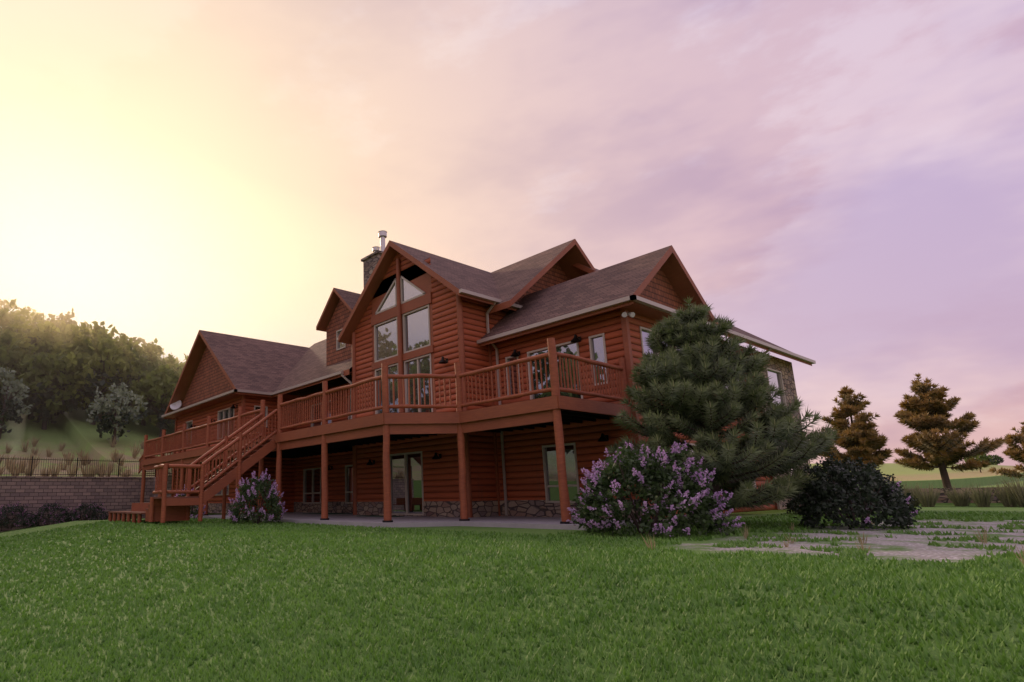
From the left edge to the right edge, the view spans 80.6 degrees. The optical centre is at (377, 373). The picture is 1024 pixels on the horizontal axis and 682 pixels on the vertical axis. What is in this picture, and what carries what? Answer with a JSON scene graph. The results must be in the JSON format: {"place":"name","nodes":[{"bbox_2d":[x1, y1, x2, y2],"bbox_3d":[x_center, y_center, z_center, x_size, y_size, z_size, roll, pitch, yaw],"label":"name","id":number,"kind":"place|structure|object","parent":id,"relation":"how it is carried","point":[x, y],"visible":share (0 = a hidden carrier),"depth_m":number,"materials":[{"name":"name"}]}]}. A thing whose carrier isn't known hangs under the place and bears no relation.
{"place":"outdoors","nodes":[
{"label":"outdoors","id":0,"kind":"place"},
{"bbox_2d":[0,397,1023,681],"bbox_3d":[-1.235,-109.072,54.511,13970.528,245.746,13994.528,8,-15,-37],"label":"ground","id":1,"kind":"structure","parent":0,"point":[74,429],"depth_m":6.65,"materials":[{"name":"green plant"}]},
{"bbox_2d":[0,327,28,385],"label":"hill tree","id":2,"kind":"object","parent":1,"relation":"on","point":[4,333],"visible":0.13,"depth_m":63.49,"materials":[{"name":"green plant"}]},
{"bbox_2d":[0,367,33,438],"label":"tree","id":3,"kind":"object","parent":1,"relation":"on","point":[10,407],"visible":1,"depth_m":55.03,"materials":[{"name":"green plant"}]},
{"bbox_2d":[0,345,33,413],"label":"hill tree","id":4,"kind":"object","parent":1,"relation":"on","point":[6,357],"visible":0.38,"depth_m":61.12,"materials":[{"name":"green plant"}]},
{"bbox_2d":[0,502,34,528],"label":"bush","id":5,"kind":"object","parent":1,"relation":"on","point":[23,513],"visible":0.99,"depth_m":30.91,"materials":[{"name":"purple plant"}]},
{"bbox_2d":[0,299,35,328],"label":"hill tree","id":6,"kind":"object","parent":1,"relation":"on","point":[8,306],"visible":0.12,"depth_m":86.72,"materials":[{"name":"green plant"}]},
{"bbox_2d":[0,299,50,351],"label":"hill tree","id":7,"kind":"object","parent":1,"relation":"on","point":[7,317],"visible":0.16,"depth_m":71.48,"materials":[{"name":"green plant"}]},
{"bbox_2d":[7,304,46,324],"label":"hill tree","id":8,"kind":"object","parent":1,"relation":"on","point":[34,310],"visible":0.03,"depth_m":94.63,"materials":[{"name":"green plant"}]},
{"bbox_2d":[0,316,65,418],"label":"hill tree","id":9,"kind":"object","parent":1,"relation":"on","point":[41,332],"visible":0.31,"depth_m":65.20,"materials":[{"name":"green plant"}]},
{"bbox_2d":[2,350,90,429],"bbox_3d":[-35.300,1.581,62.381,7.500,9.300,8.123,-5,-12,18],"label":"hill tree","id":10,"kind":"object","parent":1,"relation":"on","point":[49,406],"visible":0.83,"depth_m":61.24,"materials":[{"name":"green plant"}]},
{"bbox_2d":[26,502,72,527],"bbox_3d":[-17.881,7.779,32.224,2.447,1.398,2.239,8,-15,-37],"label":"bush","id":11,"kind":"object","parent":1,"relation":"on","point":[56,508],"visible":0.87,"depth_m":31.88,"materials":[{"name":"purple plant"}]},
{"bbox_2d":[28,313,76,341],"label":"hill tree","id":12,"kind":"object","parent":1,"relation":"on","point":[55,322],"visible":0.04,"depth_m":77.12,"materials":[{"name":"green plant"}]},
{"bbox_2d":[29,308,87,332],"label":"hill tree","id":13,"kind":"object","parent":1,"relation":"on","point":[67,319],"visible":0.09,"depth_m":82.90,"materials":[{"name":"green plant"}]},
{"bbox_2d":[35,321,91,372],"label":"hill tree","id":14,"kind":"object","parent":1,"relation":"on","point":[66,328],"visible":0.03,"depth_m":70.82,"materials":[{"name":"green plant"}]},
{"bbox_2d":[65,501,109,521],"bbox_3d":[-16.322,7.985,33.343,2.329,1.382,2.217,0,-12,-5],"label":"bush","id":15,"kind":"object","parent":1,"relation":"on","point":[80,507],"visible":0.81,"depth_m":33.00,"materials":[{"name":"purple plant"}]},
{"bbox_2d":[44,327,138,424],"bbox_3d":[-31.305,0.461,64.672,9.846,10.987,9.575,8,-15,-37],"label":"hill tree","id":16,"kind":"object","parent":1,"relation":"on","point":[91,381],"visible":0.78,"depth_m":63.21,"materials":[{"name":"green plant"}]},
{"bbox_2d":[56,321,147,421],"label":"hill tree","id":17,"kind":"object","parent":1,"relation":"on","point":[96,329],"visible":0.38,"depth_m":65.65,"materials":[{"name":"green plant"}]},
{"bbox_2d":[86,382,147,443],"bbox_3d":[-25.007,3.969,56.360,5.033,5.987,5.406,-4,-12,12],"label":"tree","id":18,"kind":"object","parent":1,"relation":"on","point":[102,405],"visible":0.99,"depth_m":55.67,"materials":[{"name":"green plant"}]},
{"bbox_2d":[99,336,146,413],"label":"hill tree","id":19,"kind":"object","parent":1,"relation":"on","point":[134,339],"visible":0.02,"depth_m":73.97,"materials":[{"name":"green plant"}]},
{"bbox_2d":[105,338,183,425],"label":"hill tree","id":20,"kind":"object","parent":1,"relation":"on","point":[152,361],"visible":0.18,"depth_m":71.88,"materials":[{"name":"green plant"}]},
{"bbox_2d":[139,351,162,365],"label":"hill tree","id":21,"kind":"object","parent":1,"relation":"on","point":[158,358],"depth_m":84.83,"materials":[{"name":"green plant"}]},
{"bbox_2d":[125,364,180,436],"bbox_3d":[-24.311,3.165,65.961,8.058,8.826,8.599,8,-15,-37],"label":"hill tree","id":22,"kind":"object","parent":1,"relation":"on","point":[147,388],"visible":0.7,"depth_m":64.25,"materials":[{"name":"green plant"}]},
{"bbox_2d":[159,356,179,365],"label":"hill tree","id":23,"kind":"object","parent":1,"relation":"on","point":[177,361],"visible":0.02,"depth_m":86.25,"materials":[{"name":"green plant"}]},
{"bbox_2d":[153,353,187,398],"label":"hill tree","id":24,"kind":"object","parent":1,"relation":"on","point":[182,365],"visible":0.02,"depth_m":71.94,"materials":[{"name":"green plant"}]},
{"bbox_2d":[175,484,205,518],"bbox_3d":[-7.502,5.060,23.077,1.358,1.398,1.519,8,-15,-37],"label":"lilac bush","id":25,"kind":"object","parent":1,"relation":"on","point":[191,508],"visible":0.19,"depth_m":22.96,"materials":[{"name":"green plant"}]},
{"bbox_2d":[227,468,287,524],"bbox_3d":[-3.720,3.805,18.185,1.826,1.726,1.848,8,-15,-37],"label":"lilac bush","id":26,"kind":"object","parent":1,"relation":"on","point":[269,492],"visible":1,"depth_m":17.92,"materials":[{"name":"purple plant"}]},
{"bbox_2d":[192,512,668,529],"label":"patio","id":27,"kind":"structure","parent":1,"relation":"on","point":[492,521],"depth_m":15.61,"materials":[{"name":"concrete"}]},
{"bbox_2d":[302,513,402,516],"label":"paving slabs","id":28,"kind":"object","parent":27,"relation":"on","point":[352,513],"visible":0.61,"depth_m":20.68,"materials":[{"name":"grey"}]},
{"bbox_2d":[108,338,632,523],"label":"deck and stairs","id":29,"kind":"structure","parent":27,"relation":"on","point":[556,410],"depth_m":16.88,"materials":[{"name":"brown wood"}]},
{"bbox_2d":[161,230,815,518],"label":"house","id":30,"kind":"structure","parent":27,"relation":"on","point":[408,310],"depth_m":19.92,"materials":[{"name":"brown wood"}]},
{"bbox_2d":[0,510,1023,681],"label":"lawn grass","id":31,"kind":"structure","parent":1,"relation":"on","point":[848,575],"depth_m":5.23,"materials":[{"name":"green plant"}]},
{"bbox_2d":[0,456,1023,531],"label":"retaining wall and fence","id":32,"kind":"structure","parent":1,"relation":"on","point":[35,492],"depth_m":33.61,"materials":[{"name":"brown brick"}]},
{"bbox_2d":[0,436,1023,564],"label":"grass tufts","id":33,"kind":"object","parent":1,"relation":"on","point":[1010,496],"visible":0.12,"depth_m":22.63,"materials":[{"name":"green plant"}]},
{"bbox_2d":[566,441,744,538],"bbox_3d":[4.823,2.112,10.718,2.575,1.779,2.796,8,-15,-37],"label":"lilac bush","id":34,"kind":"object","parent":1,"relation":"on","point":[700,503],"visible":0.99,"depth_m":10.14,"materials":[{"name":"purple plant"}]},
{"bbox_2d":[605,296,838,512],"bbox_3d":[7.248,0.738,13.052,4.482,5.086,4.748,8,-15,-37],"label":"pine tree","id":35,"kind":"object","parent":1,"relation":"on","point":[693,377],"visible":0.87,"depth_m":11.98,"materials":[{"name":"green plant"}]},
{"bbox_2d":[809,385,892,468],"bbox_3d":[23.817,3.285,29.640,3.400,5.392,3.031,-7,-13,27],"label":"pine tree","id":36,"kind":"object","parent":1,"relation":"on","point":[858,437],"visible":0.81,"depth_m":29.00,"materials":[{"name":"green plant"}]},
{"bbox_2d":[782,452,922,513],"bbox_3d":[13.745,3.262,17.331,2.717,1.938,3.332,8,-15,-37],"label":"dark hedge shrub","id":37,"kind":"object","parent":1,"relation":"on","point":[813,469],"visible":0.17,"depth_m":17.14,"materials":[{"name":"green plant"}]},
{"bbox_2d":[791,460,917,529],"bbox_3d":[9.148,2.373,11.410,1.946,1.384,1.974,8,-15,-37],"label":"shrub","id":38,"kind":"object","parent":1,"relation":"on","point":[884,497],"visible":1,"depth_m":11.09,"materials":[{"name":"green plant"}]},
{"bbox_2d":[893,373,1005,487],"bbox_3d":[27.461,2.747,28.599,3.719,5.907,4.260,8,-15,-37],"label":"pine tree","id":39,"kind":"object","parent":1,"relation":"on","point":[927,415],"visible":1,"depth_m":28.42,"materials":[{"name":"green plant"}]},
{"bbox_2d":[963,453,993,472],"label":"tree","id":40,"kind":"object","parent":1,"relation":"on","point":[985,457],"visible":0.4,"depth_m":284.21,"materials":[{"name":"green plant"}]},
{"bbox_2d":[987,455,1003,464],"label":"tree","id":41,"kind":"object","parent":1,"relation":"on","point":[997,459],"visible":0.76,"depth_m":530.51,"materials":[{"name":"green plant"}]},
{"bbox_2d":[987,421,1023,478],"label":"pine tree","id":42,"kind":"object","parent":1,"relation":"on","point":[1014,451],"visible":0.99,"depth_m":30.92,"materials":[{"name":"green plant"}]},
{"bbox_2d":[0,0,1023,465],"label":"sky","id":43,"kind":"structure","parent":0,"point":[841,181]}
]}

